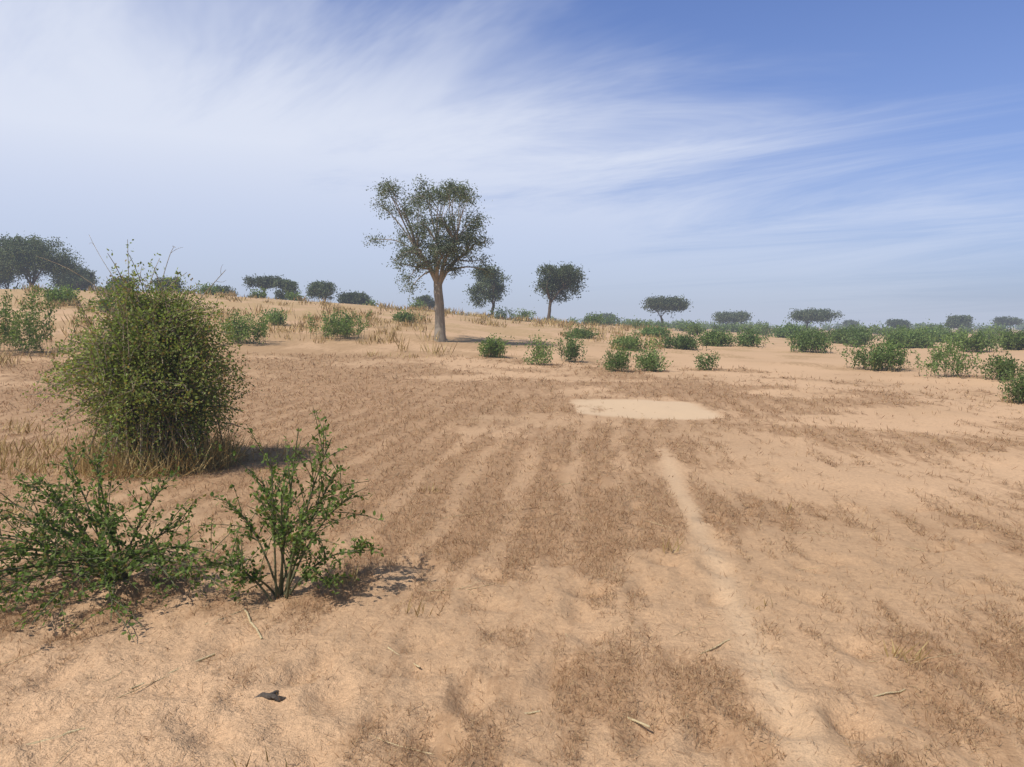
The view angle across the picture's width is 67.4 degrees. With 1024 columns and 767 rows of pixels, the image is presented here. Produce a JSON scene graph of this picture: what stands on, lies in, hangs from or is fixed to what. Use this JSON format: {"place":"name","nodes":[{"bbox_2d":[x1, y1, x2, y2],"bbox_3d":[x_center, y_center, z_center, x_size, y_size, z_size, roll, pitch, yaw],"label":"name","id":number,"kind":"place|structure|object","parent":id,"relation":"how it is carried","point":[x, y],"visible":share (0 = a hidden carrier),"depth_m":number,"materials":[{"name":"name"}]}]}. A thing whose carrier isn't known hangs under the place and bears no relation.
{"place":"outdoors","nodes":[
{"label":"outdoors","id":0,"kind":"place"},
{"bbox_2d":[0,416,930,766],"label":"tall dry grass","id":1,"kind":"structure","parent":0,"point":[44,444],"depth_m":8.54,"materials":[{"name":"plant"}]},
{"bbox_2d":[0,289,1023,766],"bbox_3d":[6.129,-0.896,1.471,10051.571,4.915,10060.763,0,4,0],"label":"ground","id":2,"kind":"structure","parent":0,"point":[222,723],"depth_m":4.77,"materials":[{"name":"beige sand"}]},
{"bbox_2d":[0,269,17,288],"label":"shrub","id":3,"kind":"object","parent":2,"relation":"on","point":[5,283],"visible":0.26,"depth_m":92.33,"materials":[{"name":"green plant"}]},
{"bbox_2d":[0,232,86,287],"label":"tree","id":4,"kind":"object","parent":2,"relation":"on","point":[18,254],"visible":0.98,"depth_m":83.14,"materials":[{"name":"green plant"}]},
{"bbox_2d":[0,284,89,354],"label":"shrub","id":5,"kind":"object","parent":2,"relation":"on","point":[12,334],"visible":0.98,"depth_m":23.57,"materials":[{"name":"green plant"}]},
{"bbox_2d":[26,727,84,744],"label":"millet stalk","id":6,"kind":"object","parent":2,"relation":"on","point":[71,731],"visible":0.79,"depth_m":2.96,"materials":[{"name":"beige plant"}]},
{"bbox_2d":[32,283,84,305],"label":"shrub","id":7,"kind":"object","parent":2,"relation":"on","point":[62,292],"visible":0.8,"depth_m":41.04,"materials":[{"name":"green plant"}]},
{"bbox_2d":[45,262,96,290],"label":"tree","id":8,"kind":"object","parent":2,"relation":"on","point":[81,270],"visible":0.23,"depth_m":93.61,"materials":[{"name":"green plant"}]},
{"bbox_2d":[56,270,99,290],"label":"tree","id":9,"kind":"object","parent":2,"relation":"on","point":[80,283],"visible":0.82,"depth_m":91.64,"materials":[{"name":"green plant"}]},
{"bbox_2d":[97,283,121,294],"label":"scrub","id":10,"kind":"object","parent":2,"relation":"on","point":[109,286],"visible":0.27,"depth_m":50.92,"materials":[{"name":"green plant"}]},
{"bbox_2d":[84,291,152,312],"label":"shrub","id":11,"kind":"object","parent":2,"relation":"on","point":[100,307],"visible":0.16,"depth_m":38.34,"materials":[{"name":"green plant"}]},
{"bbox_2d":[0,420,239,640],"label":"shrub","id":12,"kind":"object","parent":2,"relation":"on","point":[105,567],"visible":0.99,"depth_m":4.63,"materials":[{"name":"green plant"}]},
{"bbox_2d":[106,276,135,289],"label":"tree","id":13,"kind":"object","parent":2,"relation":"on","point":[113,279],"visible":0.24,"depth_m":81.60,"materials":[{"name":"green plant"}]},
{"bbox_2d":[22,235,268,480],"bbox_3d":[-4.083,-0.071,8.574,2.625,3.228,2.458,0,4,0],"label":"thorn bush","id":14,"kind":"object","parent":2,"relation":"on","point":[150,376],"visible":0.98,"depth_m":8.25,"materials":[{"name":"green plant"}]},
{"bbox_2d":[150,276,187,293],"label":"tree","id":15,"kind":"object","parent":2,"relation":"on","point":[163,286],"visible":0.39,"depth_m":82.71,"materials":[{"name":"green plant"}]},
{"bbox_2d":[129,653,215,688],"bbox_3d":[-1.556,1.327,3.545,0.022,0.016,0.429,3,5,32],"label":"millet stalk","id":16,"kind":"object","parent":2,"relation":"on","point":[201,659],"visible":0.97,"depth_m":3.65,"materials":[{"name":"beige plant"}]},
{"bbox_2d":[192,282,219,294],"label":"scrub","id":17,"kind":"object","parent":2,"relation":"on","point":[206,287],"visible":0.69,"depth_m":63.31,"materials":[{"name":"green plant"}]},
{"bbox_2d":[213,284,238,295],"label":"shrub","id":18,"kind":"object","parent":2,"relation":"on","point":[226,288],"visible":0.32,"depth_m":84.19,"materials":[{"name":"green plant"}]},
{"bbox_2d":[212,308,272,343],"bbox_3d":[-10.246,-2.175,29.349,2.191,1.518,2.547,0,4,0],"label":"shrub","id":19,"kind":"object","parent":2,"relation":"on","point":[241,332],"visible":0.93,"depth_m":29.19,"materials":[{"name":"green plant"}]},
{"bbox_2d":[237,601,262,638],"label":"millet stalk","id":20,"kind":"object","parent":2,"relation":"on","point":[251,622],"visible":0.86,"depth_m":4.11,"materials":[{"name":"beige plant"}]},
{"bbox_2d":[249,286,267,298],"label":"scrub","id":21,"kind":"object","parent":2,"relation":"on","point":[263,294],"visible":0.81,"depth_m":70.09,"materials":[{"name":"green plant"}]},
{"bbox_2d":[242,273,286,297],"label":"tree","id":22,"kind":"object","parent":2,"relation":"on","point":[262,281],"visible":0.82,"depth_m":97.84,"materials":[{"name":"green plant"}]},
{"bbox_2d":[253,690,285,700],"bbox_3d":[-1.031,1.340,3.281,0.134,0.038,0.081,-2,5,-29],"label":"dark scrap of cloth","id":23,"kind":"object","parent":2,"relation":"on","point":[271,696],"visible":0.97,"depth_m":3.27,"materials":[{"name":"grey fabric"}]},
{"bbox_2d":[261,307,287,325],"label":"shrub","id":24,"kind":"object","parent":2,"relation":"on","point":[278,318],"visible":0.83,"depth_m":37.76,"materials":[{"name":"green plant"}]},
{"bbox_2d":[270,279,299,299],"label":"tree","id":25,"kind":"object","parent":2,"relation":"on","point":[286,285],"visible":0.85,"depth_m":93.32,"materials":[{"name":"green plant"}]},
{"bbox_2d":[189,408,385,601],"bbox_3d":[-1.304,0.718,4.536,1.016,1.158,0.780,2,5,29],"label":"shrub","id":26,"kind":"object","parent":2,"relation":"on","point":[283,531],"visible":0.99,"depth_m":4.53,"materials":[{"name":"green plant"}]},
{"bbox_2d":[285,289,306,300],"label":"scrub","id":27,"kind":"object","parent":2,"relation":"on","point":[290,296],"visible":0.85,"depth_m":66.46,"materials":[{"name":"green plant"}]},
{"bbox_2d":[305,280,340,301],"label":"tree","id":28,"kind":"object","parent":2,"relation":"on","point":[321,289],"visible":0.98,"depth_m":90.53,"materials":[{"name":"green plant"}]},
{"bbox_2d":[291,307,375,338],"bbox_3d":[-7.869,-2.675,33.955,4.245,1.442,4.326,0,4,0],"label":"shrub","id":29,"kind":"object","parent":2,"relation":"on","point":[342,327],"visible":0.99,"depth_m":33.19,"materials":[{"name":"green plant"}]},
{"bbox_2d":[0,283,672,367],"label":"dry grass","id":30,"kind":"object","parent":2,"relation":"on","point":[552,321],"visible":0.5,"depth_m":42.75,"materials":[{"name":"plant"}]},
{"bbox_2d":[336,290,375,304],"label":"tree","id":31,"kind":"object","parent":2,"relation":"on","point":[354,297],"visible":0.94,"depth_m":95.72,"materials":[{"name":"green plant"}]},
{"bbox_2d":[362,298,377,305],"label":"scrub","id":32,"kind":"object","parent":2,"relation":"on","point":[373,302],"visible":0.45,"depth_m":77.23,"materials":[{"name":"green plant"}]},
{"bbox_2d":[390,307,424,322],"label":"shrub","id":33,"kind":"object","parent":2,"relation":"on","point":[401,316],"visible":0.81,"depth_m":45.24,"materials":[{"name":"green plant"}]},
{"bbox_2d":[408,299,426,308],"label":"scrub","id":34,"kind":"object","parent":2,"relation":"on","point":[417,303],"visible":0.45,"depth_m":73.87,"materials":[{"name":"green plant"}]},
{"bbox_2d":[412,294,434,311],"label":"tree","id":35,"kind":"object","parent":2,"relation":"on","point":[428,301],"visible":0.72,"depth_m":108.15,"materials":[{"name":"green plant"}]},
{"bbox_2d":[363,174,496,341],"bbox_3d":[-3.713,-5.355,33.913,6.222,7.172,5.516,0,4,0],"label":"acacia","id":36,"kind":"object","parent":2,"relation":"on","point":[447,248],"visible":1,"depth_m":33.02,"materials":[{"name":"green plant"}]},
{"bbox_2d":[462,265,511,315],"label":"tree","id":37,"kind":"object","parent":2,"relation":"on","point":[480,287],"visible":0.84,"depth_m":77.44,"materials":[{"name":"green plant"}]},
{"bbox_2d":[475,333,516,357],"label":"shrub","id":38,"kind":"object","parent":2,"relation":"on","point":[493,347],"visible":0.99,"depth_m":28.12,"materials":[{"name":"green plant"}]},
{"bbox_2d":[488,305,517,319],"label":"scrub","id":39,"kind":"object","parent":2,"relation":"on","point":[497,314],"visible":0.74,"depth_m":77.14,"materials":[{"name":"green plant"}]},
{"bbox_2d":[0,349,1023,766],"bbox_3d":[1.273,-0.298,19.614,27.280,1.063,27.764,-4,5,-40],"label":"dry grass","id":40,"kind":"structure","parent":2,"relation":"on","point":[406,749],"depth_m":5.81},
{"bbox_2d":[0,473,1023,766],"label":"loose straws","id":41,"kind":"object","parent":2,"relation":"on","point":[464,587],"visible":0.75,"depth_m":4.36,"materials":[{"name":"beige plant"}]},
{"bbox_2d":[512,308,536,321],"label":"scrub","id":42,"kind":"object","parent":2,"relation":"on","point":[524,314],"visible":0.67,"depth_m":72.40,"materials":[{"name":"green plant"}]},
{"bbox_2d":[516,329,556,365],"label":"shrub","id":43,"kind":"object","parent":2,"relation":"on","point":[540,354],"visible":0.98,"depth_m":25.85,"materials":[{"name":"green plant"}]},
{"bbox_2d":[529,261,589,321],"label":"tree","id":44,"kind":"object","parent":2,"relation":"on","point":[556,282],"visible":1,"depth_m":73.28,"materials":[{"name":"green plant"}]},
{"bbox_2d":[555,332,586,362],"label":"shrub","id":45,"kind":"object","parent":2,"relation":"on","point":[572,349],"visible":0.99,"depth_m":27.63,"materials":[{"name":"green plant"}]},
{"bbox_2d":[567,316,581,323],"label":"scrub","id":46,"kind":"object","parent":2,"relation":"on","point":[573,320],"visible":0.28,"depth_m":130.98,"materials":[{"name":"green plant"}]},
{"bbox_2d":[560,323,602,338],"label":"shrub","id":47,"kind":"object","parent":2,"relation":"on","point":[588,334],"visible":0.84,"depth_m":43.51,"materials":[{"name":"green plant"}]},
{"bbox_2d":[585,312,607,325],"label":"scrub","id":48,"kind":"object","parent":2,"relation":"on","point":[595,319],"visible":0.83,"depth_m":73.31,"materials":[{"name":"green plant"}]},
{"bbox_2d":[596,312,617,321],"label":"shrub","id":49,"kind":"object","parent":2,"relation":"on","point":[608,315],"visible":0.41,"depth_m":197.08,"materials":[{"name":"green plant"}]},
{"bbox_2d":[600,315,616,325],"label":"scrub","id":50,"kind":"object","parent":2,"relation":"on","point":[607,321],"visible":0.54,"depth_m":100.15,"materials":[{"name":"green plant"}]},
{"bbox_2d":[600,313,630,325],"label":"scrub","id":51,"kind":"object","parent":2,"relation":"on","point":[615,322],"visible":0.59,"depth_m":100.39,"materials":[{"name":"green plant"}]},
{"bbox_2d":[588,345,654,371],"bbox_3d":[3.462,-0.778,23.982,1.728,0.886,1.717,3,5,36],"label":"shrub","id":52,"kind":"object","parent":2,"relation":"on","point":[621,358],"visible":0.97,"depth_m":23.84,"materials":[{"name":"green plant"}]},
{"bbox_2d":[623,319,636,325],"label":"scrub","id":53,"kind":"object","parent":2,"relation":"on","point":[626,323],"visible":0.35,"depth_m":142.64,"materials":[{"name":"green plant"}]},
{"bbox_2d":[610,710,650,727],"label":"millet stalk","id":54,"kind":"object","parent":2,"relation":"on","point":[641,723],"visible":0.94,"depth_m":3.06,"materials":[{"name":"beige plant"}]},
{"bbox_2d":[609,331,664,350],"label":"shrub","id":55,"kind":"object","parent":2,"relation":"on","point":[630,342],"visible":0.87,"depth_m":35.43,"materials":[{"name":"green plant"}]},
{"bbox_2d":[632,315,651,327],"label":"scrub","id":56,"kind":"object","parent":2,"relation":"on","point":[637,324],"visible":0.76,"depth_m":71.88,"materials":[{"name":"green plant"}]},
{"bbox_2d":[630,346,673,371],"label":"shrub","id":57,"kind":"object","parent":2,"relation":"on","point":[653,364],"visible":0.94,"depth_m":24.27,"materials":[{"name":"green plant"}]},
{"bbox_2d":[632,324,674,337],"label":"shrub","id":58,"kind":"object","parent":2,"relation":"on","point":[654,330],"visible":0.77,"depth_m":50.40,"materials":[{"name":"green plant"}]},
{"bbox_2d":[655,321,668,328],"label":"scrub","id":59,"kind":"object","parent":2,"relation":"on","point":[658,324],"visible":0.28,"depth_m":109.59,"materials":[{"name":"green plant"}]},
{"bbox_2d":[640,293,693,327],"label":"tree","id":60,"kind":"object","parent":2,"relation":"on","point":[672,304],"visible":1,"depth_m":118.44,"materials":[{"name":"green plant"}]},
{"bbox_2d":[670,318,684,327],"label":"scrub","id":61,"kind":"object","parent":2,"relation":"on","point":[675,324],"visible":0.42,"depth_m":155.09,"materials":[{"name":"green plant"}]},
{"bbox_2d":[674,323,687,330],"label":"scrub","id":62,"kind":"object","parent":2,"relation":"on","point":[680,327],"visible":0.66,"depth_m":108.00,"materials":[{"name":"green plant"}]},
{"bbox_2d":[654,330,710,349],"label":"shrub","id":63,"kind":"object","parent":2,"relation":"on","point":[683,342],"visible":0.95,"depth_m":38.40,"materials":[{"name":"green plant"}]},
{"bbox_2d":[677,320,694,331],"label":"scrub","id":64,"kind":"object","parent":2,"relation":"on","point":[685,326],"visible":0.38,"depth_m":107.69,"materials":[{"name":"green plant"}]},
{"bbox_2d":[682,320,708,335],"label":"scrub","id":65,"kind":"object","parent":2,"relation":"on","point":[695,328],"visible":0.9,"depth_m":64.71,"materials":[{"name":"green plant"}]},
{"bbox_2d":[693,350,720,370],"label":"shrub","id":66,"kind":"object","parent":2,"relation":"on","point":[705,361],"visible":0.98,"depth_m":25.82,"materials":[{"name":"green plant"}]},
{"bbox_2d":[700,639,730,654],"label":"millet stalk","id":67,"kind":"object","parent":2,"relation":"on","point":[723,642],"visible":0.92,"depth_m":3.80,"materials":[{"name":"beige plant"}]},
{"bbox_2d":[708,322,723,331],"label":"scrub","id":68,"kind":"object","parent":2,"relation":"on","point":[712,327],"visible":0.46,"depth_m":116.67,"materials":[{"name":"green plant"}]},
{"bbox_2d":[693,327,744,346],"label":"shrub","id":69,"kind":"object","parent":2,"relation":"on","point":[718,339],"visible":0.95,"depth_m":42.76,"materials":[{"name":"green plant"}]},
{"bbox_2d":[717,323,730,332],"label":"scrub","id":70,"kind":"object","parent":2,"relation":"on","point":[724,328],"visible":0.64,"depth_m":112.41,"materials":[{"name":"green plant"}]},
{"bbox_2d":[710,309,754,325],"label":"tree","id":71,"kind":"object","parent":2,"relation":"on","point":[741,317],"visible":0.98,"depth_m":147.30,"materials":[{"name":"green plant"}]},
{"bbox_2d":[723,322,742,331],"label":"scrub","id":72,"kind":"object","parent":2,"relation":"on","point":[733,328],"visible":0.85,"depth_m":121.94,"materials":[{"name":"green plant"}]},
{"bbox_2d":[723,323,772,347],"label":"shrub","id":73,"kind":"object","parent":2,"relation":"on","point":[750,339],"visible":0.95,"depth_m":43.45,"materials":[{"name":"green plant"}]},
{"bbox_2d":[750,321,766,334],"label":"scrub","id":74,"kind":"object","parent":2,"relation":"on","point":[759,328],"visible":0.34,"depth_m":101.73,"materials":[{"name":"green plant"}]},
{"bbox_2d":[753,322,777,335],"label":"scrub","id":75,"kind":"object","parent":2,"relation":"on","point":[766,331],"visible":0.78,"depth_m":85.87,"materials":[{"name":"green plant"}]},
{"bbox_2d":[769,320,813,337],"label":"shrub","id":76,"kind":"object","parent":2,"relation":"on","point":[780,331],"visible":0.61,"depth_m":75.42,"materials":[{"name":"green plant"}]},
{"bbox_2d":[785,322,836,352],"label":"shrub","id":77,"kind":"object","parent":2,"relation":"on","point":[804,341],"visible":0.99,"depth_m":38.86,"materials":[{"name":"green plant"}]},
{"bbox_2d":[785,307,844,327],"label":"tree","id":78,"kind":"object","parent":2,"relation":"on","point":[805,316],"visible":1,"depth_m":132.29,"materials":[{"name":"green plant"}]},
{"bbox_2d":[823,324,834,330],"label":"scrub","id":79,"kind":"object","parent":2,"relation":"on","point":[828,327],"visible":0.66,"depth_m":245.88,"materials":[{"name":"green plant"}]},
{"bbox_2d":[841,320,859,327],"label":"tree","id":80,"kind":"object","parent":2,"relation":"on","point":[845,322],"visible":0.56,"depth_m":228.42,"materials":[{"name":"green plant"}]},
{"bbox_2d":[826,321,881,345],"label":"shrub","id":81,"kind":"object","parent":2,"relation":"on","point":[838,336],"visible":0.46,"depth_m":55.49,"materials":[{"name":"green plant"}]},
{"bbox_2d":[842,330,870,346],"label":"scrub","id":82,"kind":"object","parent":2,"relation":"on","point":[859,339],"visible":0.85,"depth_m":50.51,"materials":[{"name":"green plant"}]},
{"bbox_2d":[827,336,922,371],"bbox_3d":[12.903,-1.028,26.522,2.118,1.222,3.292,-1,4,-16],"label":"shrub","id":83,"kind":"object","parent":2,"relation":"on","point":[877,358],"visible":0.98,"depth_m":26.53,"materials":[{"name":"green plant"}]},
{"bbox_2d":[868,321,882,333],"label":"scrub","id":84,"kind":"object","parent":2,"relation":"on","point":[877,326],"visible":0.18,"depth_m":135.37,"materials":[{"name":"green plant"}]},
{"bbox_2d":[871,324,891,334],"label":"scrub","id":85,"kind":"object","parent":2,"relation":"on","point":[876,330],"visible":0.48,"depth_m":113.77,"materials":[{"name":"green plant"}]},
{"bbox_2d":[860,689,905,698],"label":"millet stalk","id":86,"kind":"object","parent":2,"relation":"on","point":[900,691],"visible":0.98,"depth_m":3.32,"materials":[{"name":"beige plant"}]},
{"bbox_2d":[884,318,912,327],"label":"tree","id":87,"kind":"object","parent":2,"relation":"on","point":[895,322],"visible":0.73,"depth_m":168.63,"materials":[{"name":"green plant"}]},
{"bbox_2d":[869,325,939,348],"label":"shrub","id":88,"kind":"object","parent":2,"relation":"on","point":[918,340],"visible":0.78,"depth_m":48.03,"materials":[{"name":"green plant"}]},
{"bbox_2d":[883,324,928,335],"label":"scrub","id":89,"kind":"object","parent":2,"relation":"on","point":[910,330],"visible":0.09,"depth_m":51.80,"materials":[{"name":"green plant"}]},
{"bbox_2d":[901,324,964,341],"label":"shrub","id":90,"kind":"object","parent":2,"relation":"on","point":[935,334],"visible":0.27,"depth_m":68.58,"materials":[{"name":"green plant"}]},
{"bbox_2d":[932,323,953,333],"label":"scrub","id":91,"kind":"object","parent":2,"relation":"on","point":[945,328],"visible":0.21,"depth_m":97.81,"materials":[{"name":"green plant"}]},
{"bbox_2d":[911,333,984,378],"bbox_3d":[13.284,-0.865,23.602,2.184,1.399,2.242,0,4,0],"label":"shrub","id":92,"kind":"object","parent":2,"relation":"on","point":[940,356],"visible":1,"depth_m":23.47,"materials":[{"name":"green plant"}]},
{"bbox_2d":[943,328,972,341],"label":"scrub","id":93,"kind":"object","parent":2,"relation":"on","point":[955,335],"visible":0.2,"depth_m":66.84,"materials":[{"name":"green plant"}]},
{"bbox_2d":[943,313,975,329],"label":"tree","id":94,"kind":"object","parent":2,"relation":"on","point":[955,321],"visible":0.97,"depth_m":149.00,"materials":[{"name":"green plant"}]},
{"bbox_2d":[946,330,1005,351],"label":"shrub","id":95,"kind":"object","parent":2,"relation":"on","point":[977,341],"visible":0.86,"depth_m":40.74,"materials":[{"name":"green plant"}]},
{"bbox_2d":[974,324,995,332],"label":"scrub","id":96,"kind":"object","parent":2,"relation":"on","point":[984,327],"visible":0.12,"depth_m":105.49,"materials":[{"name":"green plant"}]},
{"bbox_2d":[981,328,1003,339],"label":"scrub","id":97,"kind":"object","parent":2,"relation":"on","point":[989,333],"visible":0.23,"depth_m":82.06,"materials":[{"name":"green plant"}]},
{"bbox_2d":[969,349,1023,382],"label":"shrub","id":98,"kind":"object","parent":2,"relation":"on","point":[1008,366],"visible":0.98,"depth_m":22.01,"materials":[{"name":"green plant"}]},
{"bbox_2d":[988,322,1005,334],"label":"scrub","id":99,"kind":"object","parent":2,"relation":"on","point":[995,327],"visible":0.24,"depth_m":96.72,"materials":[{"name":"green plant"}]},
{"bbox_2d":[983,327,1012,344],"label":"scrub","id":100,"kind":"object","parent":2,"relation":"on","point":[996,336],"visible":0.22,"depth_m":60.04,"materials":[{"name":"green plant"}]},
{"bbox_2d":[991,323,1008,330],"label":"scrub","id":101,"kind":"object","parent":2,"relation":"on","point":[1002,326],"visible":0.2,"depth_m":146.24,"materials":[{"name":"green plant"}]},
{"bbox_2d":[983,366,1023,404],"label":"shrub","id":102,"kind":"object","parent":2,"relation":"on","point":[1017,390],"visible":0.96,"depth_m":16.65,"materials":[{"name":"green plant"}]},
{"bbox_2d":[989,316,1023,328],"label":"tree","id":103,"kind":"object","parent":2,"relation":"on","point":[1009,321],"visible":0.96,"depth_m":187.90,"materials":[{"name":"green plant"}]},
{"bbox_2d":[993,329,1023,349],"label":"shrub","id":104,"kind":"object","parent":2,"relation":"on","point":[1012,342],"visible":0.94,"depth_m":42.43,"materials":[{"name":"green plant"}]},
{"bbox_2d":[0,0,1023,326],"label":"sky","id":105,"kind":"structure","parent":0,"point":[863,159],"materials":[{"name":"blue"}]}
]}

